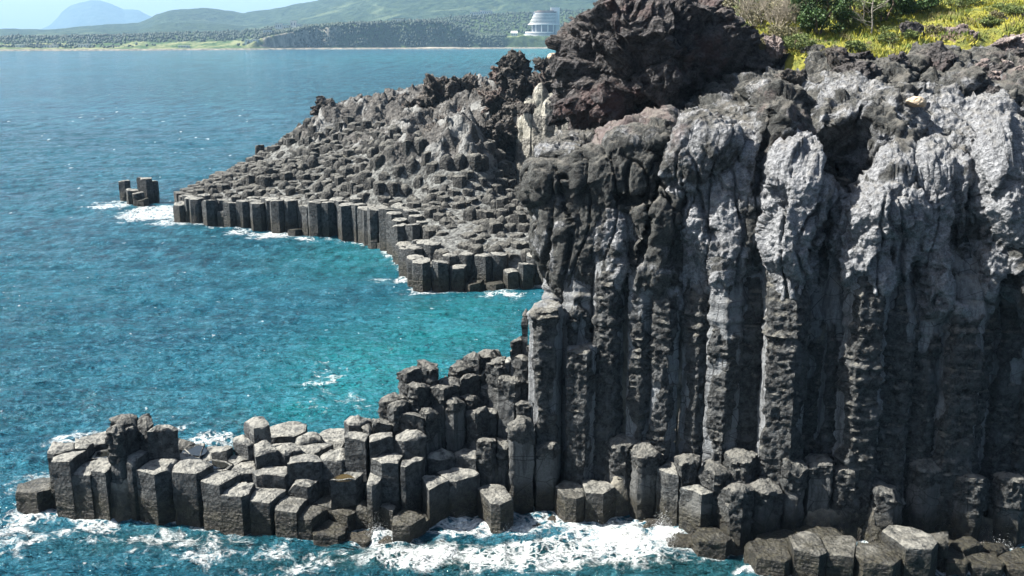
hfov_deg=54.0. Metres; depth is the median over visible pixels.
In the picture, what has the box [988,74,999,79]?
rubble stone
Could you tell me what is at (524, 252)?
basalt column
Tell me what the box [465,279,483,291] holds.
basalt column
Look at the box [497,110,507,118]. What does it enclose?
rock outcrop
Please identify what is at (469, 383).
basalt column
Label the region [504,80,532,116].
rock outcrop
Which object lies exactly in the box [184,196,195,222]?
basalt column
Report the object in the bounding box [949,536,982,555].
basalt column
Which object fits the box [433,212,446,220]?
basalt column
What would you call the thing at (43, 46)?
house
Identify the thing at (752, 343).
basalt column
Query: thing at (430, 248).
basalt column
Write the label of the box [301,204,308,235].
basalt column
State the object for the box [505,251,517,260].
basalt column
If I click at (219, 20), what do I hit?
wooded hills
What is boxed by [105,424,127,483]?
basalt column
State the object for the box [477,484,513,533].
basalt column
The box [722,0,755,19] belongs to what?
shrub
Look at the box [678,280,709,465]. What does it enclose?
basalt column
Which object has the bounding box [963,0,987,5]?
shrub
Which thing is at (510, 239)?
basalt column
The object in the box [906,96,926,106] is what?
boulder
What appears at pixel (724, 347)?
basalt column
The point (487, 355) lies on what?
basalt column
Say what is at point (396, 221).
basalt column
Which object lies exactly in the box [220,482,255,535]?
basalt column
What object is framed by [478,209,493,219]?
basalt column
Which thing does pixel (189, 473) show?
basalt column
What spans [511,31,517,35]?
house
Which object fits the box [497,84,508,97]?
rock outcrop
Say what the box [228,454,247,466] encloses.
basalt column
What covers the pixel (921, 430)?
basalt column
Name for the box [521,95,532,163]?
basalt column
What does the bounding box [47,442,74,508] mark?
basalt column
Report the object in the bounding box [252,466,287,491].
basalt column
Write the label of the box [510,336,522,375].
basalt column
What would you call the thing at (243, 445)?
basalt column
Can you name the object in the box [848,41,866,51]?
shrub
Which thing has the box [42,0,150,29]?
rocky mountain
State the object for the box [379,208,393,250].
basalt column
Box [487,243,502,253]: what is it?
basalt column
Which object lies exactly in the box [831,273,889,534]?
basalt column
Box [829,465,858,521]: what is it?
basalt column
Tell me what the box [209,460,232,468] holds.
puddle
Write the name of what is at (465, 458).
basalt column
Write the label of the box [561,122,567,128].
basalt column
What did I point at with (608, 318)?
basalt column
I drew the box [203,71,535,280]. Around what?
headland rock
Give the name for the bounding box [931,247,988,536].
basalt column
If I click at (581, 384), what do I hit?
basalt column
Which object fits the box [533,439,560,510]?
basalt column
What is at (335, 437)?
basalt column
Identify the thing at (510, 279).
basalt column
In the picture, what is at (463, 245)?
basalt column
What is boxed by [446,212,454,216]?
basalt column
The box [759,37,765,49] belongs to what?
shrub
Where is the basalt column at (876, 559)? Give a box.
[853,541,901,575]
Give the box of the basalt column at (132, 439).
[125,426,140,455]
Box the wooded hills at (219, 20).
[0,0,561,35]
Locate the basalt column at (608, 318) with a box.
[591,252,624,480]
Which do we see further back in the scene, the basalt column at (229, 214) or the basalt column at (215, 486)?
the basalt column at (229, 214)
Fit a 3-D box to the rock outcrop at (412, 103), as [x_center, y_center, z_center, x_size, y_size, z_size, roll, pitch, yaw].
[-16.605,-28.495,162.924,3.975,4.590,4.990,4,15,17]
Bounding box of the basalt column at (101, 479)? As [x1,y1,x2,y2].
[91,458,111,520]
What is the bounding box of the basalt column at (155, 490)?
[135,458,178,525]
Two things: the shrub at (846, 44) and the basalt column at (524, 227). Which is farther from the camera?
the basalt column at (524, 227)
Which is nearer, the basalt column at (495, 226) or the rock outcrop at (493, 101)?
the basalt column at (495, 226)
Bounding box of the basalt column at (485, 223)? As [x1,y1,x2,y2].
[480,218,490,228]
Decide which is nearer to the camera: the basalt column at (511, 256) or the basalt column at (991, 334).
the basalt column at (991, 334)
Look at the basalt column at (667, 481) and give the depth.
52.09 m
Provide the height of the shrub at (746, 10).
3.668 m
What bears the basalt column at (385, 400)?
on the rock shelf
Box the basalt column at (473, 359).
[462,351,481,397]
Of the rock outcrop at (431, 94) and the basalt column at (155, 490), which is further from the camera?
the rock outcrop at (431, 94)
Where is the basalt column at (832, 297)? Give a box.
[813,271,844,462]
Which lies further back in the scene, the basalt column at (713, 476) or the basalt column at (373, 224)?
the basalt column at (373, 224)
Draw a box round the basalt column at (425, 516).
[415,510,428,530]
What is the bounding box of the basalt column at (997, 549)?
[981,542,1009,556]
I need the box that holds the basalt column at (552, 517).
[536,513,555,525]
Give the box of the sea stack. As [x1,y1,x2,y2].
[118,177,159,206]
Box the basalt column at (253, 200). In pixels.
[249,199,260,226]
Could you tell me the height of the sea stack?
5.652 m
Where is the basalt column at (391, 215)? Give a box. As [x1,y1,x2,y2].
[386,211,402,254]
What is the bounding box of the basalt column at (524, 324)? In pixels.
[521,308,528,356]
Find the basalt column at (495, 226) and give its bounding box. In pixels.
[488,220,503,233]
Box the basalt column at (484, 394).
[480,384,488,406]
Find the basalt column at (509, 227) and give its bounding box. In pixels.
[504,223,515,231]
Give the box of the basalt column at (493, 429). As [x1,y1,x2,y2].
[487,407,498,437]
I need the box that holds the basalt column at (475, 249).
[467,243,483,254]
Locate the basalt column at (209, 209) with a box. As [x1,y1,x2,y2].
[202,200,217,225]
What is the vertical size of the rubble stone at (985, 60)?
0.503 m
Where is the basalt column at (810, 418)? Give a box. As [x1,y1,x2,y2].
[802,289,824,458]
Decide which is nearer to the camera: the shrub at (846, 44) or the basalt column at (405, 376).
the basalt column at (405, 376)
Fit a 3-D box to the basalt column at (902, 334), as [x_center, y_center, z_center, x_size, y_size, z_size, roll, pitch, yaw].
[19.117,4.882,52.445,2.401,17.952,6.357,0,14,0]
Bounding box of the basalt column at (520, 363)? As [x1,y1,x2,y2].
[512,354,527,399]
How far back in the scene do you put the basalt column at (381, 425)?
53.37 m
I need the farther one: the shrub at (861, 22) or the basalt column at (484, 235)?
the basalt column at (484, 235)
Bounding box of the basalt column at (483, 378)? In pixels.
[480,369,486,385]
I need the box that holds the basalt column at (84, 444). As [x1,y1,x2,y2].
[75,438,94,460]
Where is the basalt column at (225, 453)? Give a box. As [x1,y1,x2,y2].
[211,445,233,460]
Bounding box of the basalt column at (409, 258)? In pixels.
[406,254,423,286]
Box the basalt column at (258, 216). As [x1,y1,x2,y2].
[250,202,266,231]
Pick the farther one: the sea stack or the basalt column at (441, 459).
the sea stack
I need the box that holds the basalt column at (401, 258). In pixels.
[398,247,404,276]
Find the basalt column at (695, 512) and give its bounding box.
[679,484,712,534]
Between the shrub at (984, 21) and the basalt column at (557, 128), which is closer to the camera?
the shrub at (984, 21)
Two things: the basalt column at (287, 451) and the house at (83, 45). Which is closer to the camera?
the basalt column at (287, 451)
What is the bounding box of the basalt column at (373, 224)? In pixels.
[367,206,378,248]
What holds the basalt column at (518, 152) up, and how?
on the headland rock
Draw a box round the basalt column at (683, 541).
[666,532,691,547]
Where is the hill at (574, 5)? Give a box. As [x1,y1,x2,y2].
[492,0,597,12]
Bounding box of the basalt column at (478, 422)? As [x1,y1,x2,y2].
[465,406,490,449]
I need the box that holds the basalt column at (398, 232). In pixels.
[392,223,406,261]
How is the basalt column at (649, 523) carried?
on the rock shelf
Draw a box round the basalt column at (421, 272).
[412,257,430,292]
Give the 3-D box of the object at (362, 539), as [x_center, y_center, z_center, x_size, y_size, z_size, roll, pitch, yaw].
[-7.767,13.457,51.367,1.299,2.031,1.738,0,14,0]
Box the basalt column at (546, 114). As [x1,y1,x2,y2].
[541,92,554,139]
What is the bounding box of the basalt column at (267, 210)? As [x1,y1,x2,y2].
[265,197,278,230]
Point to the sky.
(17, 14)
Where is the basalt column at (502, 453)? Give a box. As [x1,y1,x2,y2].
[495,437,508,491]
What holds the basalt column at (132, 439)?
on the rock shelf
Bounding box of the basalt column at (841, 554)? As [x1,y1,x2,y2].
[820,535,856,575]
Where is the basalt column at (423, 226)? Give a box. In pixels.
[421,224,432,238]
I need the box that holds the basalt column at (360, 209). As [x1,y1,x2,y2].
[357,206,368,243]
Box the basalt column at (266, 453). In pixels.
[254,440,280,469]
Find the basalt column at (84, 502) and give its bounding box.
[71,458,106,519]
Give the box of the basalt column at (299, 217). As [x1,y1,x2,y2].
[298,206,301,228]
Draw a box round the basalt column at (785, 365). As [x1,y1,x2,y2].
[755,266,813,523]
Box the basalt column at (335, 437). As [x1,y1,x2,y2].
[319,428,344,449]
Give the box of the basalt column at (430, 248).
[423,241,440,261]
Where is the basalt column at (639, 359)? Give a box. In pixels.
[625,256,652,444]
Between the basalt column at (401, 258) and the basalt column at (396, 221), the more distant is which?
the basalt column at (396, 221)
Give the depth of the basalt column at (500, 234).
108.50 m
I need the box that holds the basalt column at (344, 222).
[337,202,352,240]
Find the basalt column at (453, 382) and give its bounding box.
[438,375,460,396]
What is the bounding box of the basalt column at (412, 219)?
[408,214,422,223]
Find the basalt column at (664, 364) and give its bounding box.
[646,282,679,464]
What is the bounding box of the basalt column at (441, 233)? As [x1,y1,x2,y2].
[435,231,448,235]
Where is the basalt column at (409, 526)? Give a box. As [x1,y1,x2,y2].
[392,509,425,542]
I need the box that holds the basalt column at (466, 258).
[458,251,473,281]
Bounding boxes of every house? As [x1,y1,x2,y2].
[36,45,50,47]
[78,44,90,47]
[178,45,190,47]
[245,39,258,44]
[275,23,282,29]
[290,21,296,27]
[470,12,480,15]
[480,11,491,13]
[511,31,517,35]
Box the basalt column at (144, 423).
[136,413,152,454]
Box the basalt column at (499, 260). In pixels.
[491,252,507,281]
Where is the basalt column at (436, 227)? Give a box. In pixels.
[432,225,441,230]
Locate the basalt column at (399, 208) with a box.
[394,206,408,215]
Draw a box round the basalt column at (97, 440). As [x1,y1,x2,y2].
[80,431,108,450]
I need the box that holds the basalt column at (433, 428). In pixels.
[419,407,443,460]
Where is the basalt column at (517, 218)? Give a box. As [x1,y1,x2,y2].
[510,213,526,227]
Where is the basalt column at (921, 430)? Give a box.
[901,270,945,525]
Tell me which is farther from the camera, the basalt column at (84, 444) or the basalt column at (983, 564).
the basalt column at (84, 444)
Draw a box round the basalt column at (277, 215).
[270,199,284,232]
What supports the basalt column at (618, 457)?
on the rock shelf
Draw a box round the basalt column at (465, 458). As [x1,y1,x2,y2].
[454,448,476,470]
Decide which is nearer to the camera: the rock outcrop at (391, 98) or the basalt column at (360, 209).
the basalt column at (360, 209)
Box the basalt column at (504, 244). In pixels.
[496,241,510,247]
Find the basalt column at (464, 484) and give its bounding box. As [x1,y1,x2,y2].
[437,467,479,517]
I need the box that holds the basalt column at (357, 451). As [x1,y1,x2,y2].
[344,431,369,500]
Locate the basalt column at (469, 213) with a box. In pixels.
[463,206,476,221]
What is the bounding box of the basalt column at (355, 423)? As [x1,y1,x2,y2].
[344,415,371,436]
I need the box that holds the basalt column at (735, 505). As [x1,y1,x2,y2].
[716,482,754,548]
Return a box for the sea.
[0,49,1023,575]
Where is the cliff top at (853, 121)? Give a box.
[587,13,1023,442]
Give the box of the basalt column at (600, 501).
[581,479,615,524]
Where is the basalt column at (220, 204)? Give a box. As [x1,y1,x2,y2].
[217,199,228,210]
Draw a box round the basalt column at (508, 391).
[496,374,521,438]
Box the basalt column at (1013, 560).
[998,547,1023,575]
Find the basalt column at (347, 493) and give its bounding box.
[330,471,363,509]
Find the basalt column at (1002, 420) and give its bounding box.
[979,298,1023,515]
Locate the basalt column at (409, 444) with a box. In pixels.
[394,429,426,474]
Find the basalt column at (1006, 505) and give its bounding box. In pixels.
[988,471,1023,548]
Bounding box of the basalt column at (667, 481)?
[655,461,678,526]
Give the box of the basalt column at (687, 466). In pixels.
[674,453,701,524]
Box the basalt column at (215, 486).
[201,470,241,532]
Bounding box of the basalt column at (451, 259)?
[442,253,457,287]
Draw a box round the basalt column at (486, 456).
[476,437,495,486]
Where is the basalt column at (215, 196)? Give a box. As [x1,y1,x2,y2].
[210,193,222,199]
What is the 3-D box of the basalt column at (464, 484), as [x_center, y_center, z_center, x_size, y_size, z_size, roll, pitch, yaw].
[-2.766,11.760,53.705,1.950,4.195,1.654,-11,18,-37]
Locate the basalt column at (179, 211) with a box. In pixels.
[173,201,185,222]
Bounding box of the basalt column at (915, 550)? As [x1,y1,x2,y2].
[881,525,937,575]
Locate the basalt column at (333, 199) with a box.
[330,197,343,230]
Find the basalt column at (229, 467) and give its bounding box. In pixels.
[208,459,232,471]
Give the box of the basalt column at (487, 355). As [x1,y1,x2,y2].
[478,349,501,385]
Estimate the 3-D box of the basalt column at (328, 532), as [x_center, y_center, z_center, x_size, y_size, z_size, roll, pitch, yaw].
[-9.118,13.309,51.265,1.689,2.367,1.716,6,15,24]
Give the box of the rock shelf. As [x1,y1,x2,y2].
[52,460,1023,570]
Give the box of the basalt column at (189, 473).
[172,455,213,527]
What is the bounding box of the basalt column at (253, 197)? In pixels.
[246,196,259,199]
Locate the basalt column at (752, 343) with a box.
[735,277,764,451]
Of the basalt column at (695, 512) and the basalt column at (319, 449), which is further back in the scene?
the basalt column at (319, 449)
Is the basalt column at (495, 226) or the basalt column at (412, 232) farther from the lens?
the basalt column at (412, 232)
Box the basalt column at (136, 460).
[126,450,148,520]
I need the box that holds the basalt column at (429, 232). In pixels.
[423,226,435,239]
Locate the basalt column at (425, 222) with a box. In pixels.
[416,220,427,238]
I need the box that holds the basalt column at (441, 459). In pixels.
[426,448,454,475]
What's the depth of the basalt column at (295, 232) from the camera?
130.08 m
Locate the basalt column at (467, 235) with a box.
[460,232,475,238]
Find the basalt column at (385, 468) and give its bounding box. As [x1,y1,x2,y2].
[371,453,402,510]
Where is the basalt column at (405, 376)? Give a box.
[396,366,421,399]
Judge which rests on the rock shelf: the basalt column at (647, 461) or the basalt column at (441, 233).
the basalt column at (647, 461)
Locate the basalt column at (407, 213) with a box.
[403,209,417,218]
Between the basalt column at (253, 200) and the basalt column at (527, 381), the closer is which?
the basalt column at (527, 381)
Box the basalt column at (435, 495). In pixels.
[422,475,448,527]
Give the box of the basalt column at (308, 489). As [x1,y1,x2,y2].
[286,478,320,505]
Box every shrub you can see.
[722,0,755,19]
[726,0,780,27]
[732,0,781,22]
[751,0,802,30]
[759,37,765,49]
[767,24,802,37]
[776,0,809,24]
[781,32,817,49]
[788,0,854,34]
[817,1,834,19]
[828,0,889,24]
[833,8,862,31]
[844,40,860,51]
[846,17,869,26]
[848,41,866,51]
[858,0,910,21]
[877,25,898,32]
[877,31,899,42]
[886,0,941,14]
[899,29,921,38]
[918,8,939,13]
[924,24,945,33]
[945,0,978,7]
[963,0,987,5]
[979,14,995,27]
[983,2,1018,10]
[987,9,1006,19]
[989,18,1005,26]
[999,5,1023,15]
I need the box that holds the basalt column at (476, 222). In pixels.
[472,219,483,224]
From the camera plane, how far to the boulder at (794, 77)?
56.09 m
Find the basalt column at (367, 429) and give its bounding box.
[361,424,372,435]
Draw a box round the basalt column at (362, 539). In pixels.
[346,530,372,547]
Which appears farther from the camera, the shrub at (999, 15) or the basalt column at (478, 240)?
the basalt column at (478, 240)
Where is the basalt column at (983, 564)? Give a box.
[965,552,1004,575]
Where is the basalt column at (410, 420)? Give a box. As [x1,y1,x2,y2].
[399,411,424,433]
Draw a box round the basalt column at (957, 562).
[946,546,968,575]
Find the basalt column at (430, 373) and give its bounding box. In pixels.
[417,359,438,406]
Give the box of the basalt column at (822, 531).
[794,525,841,537]
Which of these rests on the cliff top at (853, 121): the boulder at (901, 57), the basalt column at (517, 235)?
the boulder at (901, 57)
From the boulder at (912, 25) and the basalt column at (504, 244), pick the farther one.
the basalt column at (504, 244)
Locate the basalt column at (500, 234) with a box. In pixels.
[494,231,505,237]
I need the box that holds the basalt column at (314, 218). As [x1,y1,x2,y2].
[307,201,321,236]
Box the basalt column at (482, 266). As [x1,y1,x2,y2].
[474,253,491,290]
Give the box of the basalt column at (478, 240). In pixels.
[469,237,484,243]
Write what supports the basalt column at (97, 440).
on the rock shelf
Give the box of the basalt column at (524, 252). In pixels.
[520,248,529,262]
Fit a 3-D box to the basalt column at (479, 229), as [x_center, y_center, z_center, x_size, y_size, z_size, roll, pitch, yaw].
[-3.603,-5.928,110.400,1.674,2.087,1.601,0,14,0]
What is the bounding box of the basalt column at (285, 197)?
[280,196,292,199]
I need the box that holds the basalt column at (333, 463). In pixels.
[320,448,345,495]
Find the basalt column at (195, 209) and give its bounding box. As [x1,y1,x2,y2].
[189,197,203,223]
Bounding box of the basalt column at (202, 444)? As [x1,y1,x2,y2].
[184,443,204,458]
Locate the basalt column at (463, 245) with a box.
[457,241,472,249]
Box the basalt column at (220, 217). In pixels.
[217,211,223,226]
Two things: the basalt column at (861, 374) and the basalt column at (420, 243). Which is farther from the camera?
the basalt column at (420, 243)
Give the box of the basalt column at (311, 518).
[298,505,327,539]
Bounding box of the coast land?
[0,10,585,50]
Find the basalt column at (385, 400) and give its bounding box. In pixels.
[378,392,407,419]
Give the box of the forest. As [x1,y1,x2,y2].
[0,8,587,47]
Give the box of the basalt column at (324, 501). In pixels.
[313,495,331,519]
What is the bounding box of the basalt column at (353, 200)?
[350,197,362,203]
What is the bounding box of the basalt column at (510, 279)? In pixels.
[503,268,518,288]
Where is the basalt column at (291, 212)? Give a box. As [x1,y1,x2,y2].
[284,199,298,232]
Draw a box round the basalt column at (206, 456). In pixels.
[202,446,222,460]
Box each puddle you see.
[89,451,108,459]
[181,445,206,455]
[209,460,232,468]
[334,474,354,480]
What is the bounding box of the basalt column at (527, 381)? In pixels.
[526,379,528,399]
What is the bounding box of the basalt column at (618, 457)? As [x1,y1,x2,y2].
[605,432,635,493]
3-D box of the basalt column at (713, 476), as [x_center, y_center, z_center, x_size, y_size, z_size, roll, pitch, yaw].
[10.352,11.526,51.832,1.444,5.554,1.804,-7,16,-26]
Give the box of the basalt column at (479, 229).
[472,224,485,233]
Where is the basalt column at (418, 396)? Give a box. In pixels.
[406,381,431,413]
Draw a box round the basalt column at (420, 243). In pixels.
[416,239,432,247]
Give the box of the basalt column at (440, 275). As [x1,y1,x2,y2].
[431,260,448,292]
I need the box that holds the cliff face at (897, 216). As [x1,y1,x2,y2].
[514,109,1023,459]
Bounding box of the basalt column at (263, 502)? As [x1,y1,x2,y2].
[249,487,285,534]
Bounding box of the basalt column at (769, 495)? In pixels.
[749,476,784,540]
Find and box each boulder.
[743,24,778,72]
[763,34,784,58]
[770,68,807,85]
[825,46,850,67]
[829,60,884,79]
[849,50,875,62]
[888,51,911,69]
[899,21,925,36]
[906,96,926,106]
[925,40,958,70]
[944,23,980,39]
[975,62,988,70]
[985,85,1002,93]
[991,33,1023,50]
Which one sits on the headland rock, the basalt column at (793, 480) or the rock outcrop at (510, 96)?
the rock outcrop at (510, 96)
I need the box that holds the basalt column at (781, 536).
[757,529,795,547]
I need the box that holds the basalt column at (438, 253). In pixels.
[433,248,448,259]
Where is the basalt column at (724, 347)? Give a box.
[702,281,744,464]
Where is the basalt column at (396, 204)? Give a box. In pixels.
[390,202,404,208]
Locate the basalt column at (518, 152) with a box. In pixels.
[515,115,522,175]
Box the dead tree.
[849,0,888,34]
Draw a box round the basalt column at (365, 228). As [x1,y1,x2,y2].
[362,209,367,245]
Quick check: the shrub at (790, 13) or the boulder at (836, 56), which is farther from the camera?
the shrub at (790, 13)
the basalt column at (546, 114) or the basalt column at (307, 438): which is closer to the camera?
the basalt column at (307, 438)
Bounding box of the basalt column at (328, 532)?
[313,519,347,546]
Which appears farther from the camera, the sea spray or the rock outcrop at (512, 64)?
the rock outcrop at (512, 64)
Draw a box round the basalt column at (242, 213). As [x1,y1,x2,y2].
[236,200,249,227]
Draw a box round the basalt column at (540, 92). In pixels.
[531,83,548,156]
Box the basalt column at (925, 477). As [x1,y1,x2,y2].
[903,457,943,533]
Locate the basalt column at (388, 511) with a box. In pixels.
[380,503,398,530]
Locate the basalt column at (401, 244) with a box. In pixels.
[395,241,410,263]
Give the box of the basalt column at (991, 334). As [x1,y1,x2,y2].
[971,293,1001,474]
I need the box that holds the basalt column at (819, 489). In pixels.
[802,453,833,516]
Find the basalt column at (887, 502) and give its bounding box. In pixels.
[869,478,905,528]
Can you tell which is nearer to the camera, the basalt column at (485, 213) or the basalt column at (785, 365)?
the basalt column at (785, 365)
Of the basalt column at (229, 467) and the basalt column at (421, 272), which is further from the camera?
the basalt column at (421, 272)
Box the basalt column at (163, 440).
[147,424,179,460]
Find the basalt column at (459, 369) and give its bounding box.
[448,359,472,378]
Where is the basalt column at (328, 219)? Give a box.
[321,201,335,236]
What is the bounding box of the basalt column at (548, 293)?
[541,278,563,331]
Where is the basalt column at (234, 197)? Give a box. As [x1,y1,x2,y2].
[231,194,241,201]
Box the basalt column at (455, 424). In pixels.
[445,396,466,452]
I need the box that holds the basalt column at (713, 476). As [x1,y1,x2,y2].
[698,459,730,527]
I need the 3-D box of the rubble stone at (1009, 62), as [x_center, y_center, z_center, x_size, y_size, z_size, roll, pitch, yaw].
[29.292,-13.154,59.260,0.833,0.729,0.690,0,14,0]
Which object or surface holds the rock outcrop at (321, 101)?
on the headland rock
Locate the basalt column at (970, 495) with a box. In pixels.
[949,473,990,539]
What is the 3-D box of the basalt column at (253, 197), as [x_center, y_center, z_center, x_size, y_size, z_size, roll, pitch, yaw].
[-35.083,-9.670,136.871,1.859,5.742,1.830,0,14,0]
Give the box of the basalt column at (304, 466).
[287,454,323,497]
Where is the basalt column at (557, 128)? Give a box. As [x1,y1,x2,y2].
[553,125,561,135]
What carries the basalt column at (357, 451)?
on the rock shelf
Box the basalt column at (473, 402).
[459,394,484,447]
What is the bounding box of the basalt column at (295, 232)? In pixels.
[288,229,302,235]
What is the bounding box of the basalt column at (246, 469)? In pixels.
[231,461,255,482]
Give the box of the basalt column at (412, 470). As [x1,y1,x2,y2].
[400,457,424,511]
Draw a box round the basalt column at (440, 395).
[430,384,452,449]
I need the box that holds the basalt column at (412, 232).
[405,223,420,241]
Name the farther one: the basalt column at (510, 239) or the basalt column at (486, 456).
the basalt column at (510, 239)
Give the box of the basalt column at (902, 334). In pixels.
[874,271,921,495]
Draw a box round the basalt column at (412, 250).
[405,246,422,277]
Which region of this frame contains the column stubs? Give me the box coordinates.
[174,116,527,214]
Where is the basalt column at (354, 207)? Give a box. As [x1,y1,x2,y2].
[351,203,366,242]
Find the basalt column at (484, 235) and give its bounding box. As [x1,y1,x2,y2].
[477,232,490,238]
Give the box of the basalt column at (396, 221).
[391,217,407,256]
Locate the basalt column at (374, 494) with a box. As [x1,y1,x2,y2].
[367,473,381,530]
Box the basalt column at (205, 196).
[197,193,210,199]
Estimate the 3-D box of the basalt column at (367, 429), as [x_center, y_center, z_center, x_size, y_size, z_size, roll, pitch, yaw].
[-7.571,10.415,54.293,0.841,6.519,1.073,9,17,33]
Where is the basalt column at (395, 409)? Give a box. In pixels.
[386,399,409,452]
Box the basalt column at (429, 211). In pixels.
[424,205,436,219]
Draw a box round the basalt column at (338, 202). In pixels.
[336,200,348,235]
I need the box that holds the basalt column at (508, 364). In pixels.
[505,357,510,375]
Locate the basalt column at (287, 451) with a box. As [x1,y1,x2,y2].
[274,443,301,465]
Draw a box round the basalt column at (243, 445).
[232,434,254,462]
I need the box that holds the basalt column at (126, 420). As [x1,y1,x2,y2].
[109,414,138,428]
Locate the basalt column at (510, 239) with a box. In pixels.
[506,237,515,242]
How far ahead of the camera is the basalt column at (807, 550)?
47.34 m
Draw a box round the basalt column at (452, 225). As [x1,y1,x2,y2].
[445,222,456,228]
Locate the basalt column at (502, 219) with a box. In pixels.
[496,215,506,228]
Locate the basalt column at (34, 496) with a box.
[15,477,52,513]
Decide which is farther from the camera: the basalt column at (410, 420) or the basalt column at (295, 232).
the basalt column at (295, 232)
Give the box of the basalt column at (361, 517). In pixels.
[356,500,367,529]
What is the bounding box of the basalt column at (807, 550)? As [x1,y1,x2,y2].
[788,531,826,575]
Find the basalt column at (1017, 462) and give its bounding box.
[1010,370,1023,475]
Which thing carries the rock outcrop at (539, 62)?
on the headland rock
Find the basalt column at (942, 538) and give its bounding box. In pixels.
[931,532,948,572]
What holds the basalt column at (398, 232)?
on the headland rock
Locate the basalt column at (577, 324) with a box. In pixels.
[561,259,592,480]
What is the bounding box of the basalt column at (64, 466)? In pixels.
[51,450,87,519]
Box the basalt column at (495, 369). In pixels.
[484,356,505,437]
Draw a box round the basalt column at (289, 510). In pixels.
[275,496,307,538]
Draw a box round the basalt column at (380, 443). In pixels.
[369,432,393,472]
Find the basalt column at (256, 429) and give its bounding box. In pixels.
[243,416,271,444]
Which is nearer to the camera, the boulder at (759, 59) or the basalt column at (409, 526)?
the basalt column at (409, 526)
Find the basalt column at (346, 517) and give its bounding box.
[331,509,356,532]
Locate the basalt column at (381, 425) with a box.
[371,418,392,433]
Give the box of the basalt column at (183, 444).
[178,438,195,453]
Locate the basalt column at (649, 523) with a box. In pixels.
[636,518,662,527]
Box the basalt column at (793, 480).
[779,458,808,530]
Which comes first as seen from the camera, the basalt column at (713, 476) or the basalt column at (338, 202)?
the basalt column at (713, 476)
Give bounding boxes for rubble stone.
[980,58,990,62]
[986,61,1001,73]
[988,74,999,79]
[992,71,1002,75]
[999,54,1006,59]
[999,62,1012,71]
[1001,59,1014,66]
[1013,48,1023,57]
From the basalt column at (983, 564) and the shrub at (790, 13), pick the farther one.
the shrub at (790, 13)
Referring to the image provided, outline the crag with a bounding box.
[545,0,761,129]
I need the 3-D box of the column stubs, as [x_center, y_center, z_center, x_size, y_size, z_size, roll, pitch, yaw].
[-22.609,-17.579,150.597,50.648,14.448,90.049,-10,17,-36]
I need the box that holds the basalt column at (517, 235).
[510,233,524,238]
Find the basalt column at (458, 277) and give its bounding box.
[450,264,466,291]
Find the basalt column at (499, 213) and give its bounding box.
[495,209,508,218]
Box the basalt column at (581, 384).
[563,342,597,484]
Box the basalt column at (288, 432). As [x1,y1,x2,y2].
[270,421,306,443]
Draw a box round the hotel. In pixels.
[525,7,559,35]
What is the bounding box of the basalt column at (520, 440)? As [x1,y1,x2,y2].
[506,415,534,513]
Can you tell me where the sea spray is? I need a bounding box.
[365,511,1011,554]
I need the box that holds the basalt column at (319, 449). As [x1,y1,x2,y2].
[299,443,333,457]
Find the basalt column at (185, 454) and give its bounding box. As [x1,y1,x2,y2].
[180,452,188,459]
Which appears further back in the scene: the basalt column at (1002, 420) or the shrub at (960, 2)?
the shrub at (960, 2)
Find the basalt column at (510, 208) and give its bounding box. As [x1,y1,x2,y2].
[504,204,515,214]
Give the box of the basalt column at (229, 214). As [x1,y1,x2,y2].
[223,201,236,226]
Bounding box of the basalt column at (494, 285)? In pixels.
[486,280,503,290]
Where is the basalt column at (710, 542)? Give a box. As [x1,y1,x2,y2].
[691,526,731,559]
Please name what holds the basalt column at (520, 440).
on the rock shelf
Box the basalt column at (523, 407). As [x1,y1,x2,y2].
[515,400,531,417]
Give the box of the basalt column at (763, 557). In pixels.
[743,537,791,575]
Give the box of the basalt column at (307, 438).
[295,432,323,445]
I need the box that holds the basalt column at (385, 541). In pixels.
[378,535,391,543]
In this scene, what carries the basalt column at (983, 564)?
on the rock shelf
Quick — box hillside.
[742,0,1023,70]
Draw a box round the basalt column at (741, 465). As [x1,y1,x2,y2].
[723,447,758,483]
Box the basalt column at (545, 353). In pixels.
[526,299,564,492]
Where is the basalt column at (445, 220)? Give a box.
[439,217,454,224]
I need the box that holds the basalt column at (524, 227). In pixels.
[517,223,529,232]
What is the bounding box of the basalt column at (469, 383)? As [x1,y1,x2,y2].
[459,373,480,396]
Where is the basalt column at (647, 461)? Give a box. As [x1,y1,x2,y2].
[629,440,663,519]
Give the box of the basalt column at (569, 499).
[554,479,584,522]
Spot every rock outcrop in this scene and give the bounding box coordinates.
[309,96,333,115]
[388,92,407,101]
[401,99,416,107]
[415,73,455,107]
[422,111,453,135]
[443,72,479,99]
[472,78,489,93]
[476,89,507,116]
[477,123,493,139]
[480,86,491,99]
[484,114,517,150]
[488,49,532,87]
[495,115,510,131]
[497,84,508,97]
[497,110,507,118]
[502,102,516,112]
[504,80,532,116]
[505,88,515,101]
[507,79,522,90]
[510,104,517,116]
[517,101,528,113]
[526,70,553,92]
[527,102,536,114]
[532,56,548,71]
[545,65,555,81]
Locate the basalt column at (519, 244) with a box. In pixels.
[511,241,528,248]
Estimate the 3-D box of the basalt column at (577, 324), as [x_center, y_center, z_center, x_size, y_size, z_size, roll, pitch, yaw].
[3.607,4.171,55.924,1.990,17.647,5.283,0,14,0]
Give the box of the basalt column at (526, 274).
[518,263,534,289]
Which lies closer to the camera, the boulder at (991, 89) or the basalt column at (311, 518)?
the basalt column at (311, 518)
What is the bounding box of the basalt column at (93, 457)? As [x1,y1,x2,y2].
[91,449,108,460]
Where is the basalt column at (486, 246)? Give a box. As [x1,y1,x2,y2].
[483,244,489,248]
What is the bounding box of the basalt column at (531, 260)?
[526,252,542,284]
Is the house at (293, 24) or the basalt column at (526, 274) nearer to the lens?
the basalt column at (526, 274)
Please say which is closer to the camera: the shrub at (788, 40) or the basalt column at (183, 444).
the basalt column at (183, 444)
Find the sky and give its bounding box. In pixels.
[0,0,316,28]

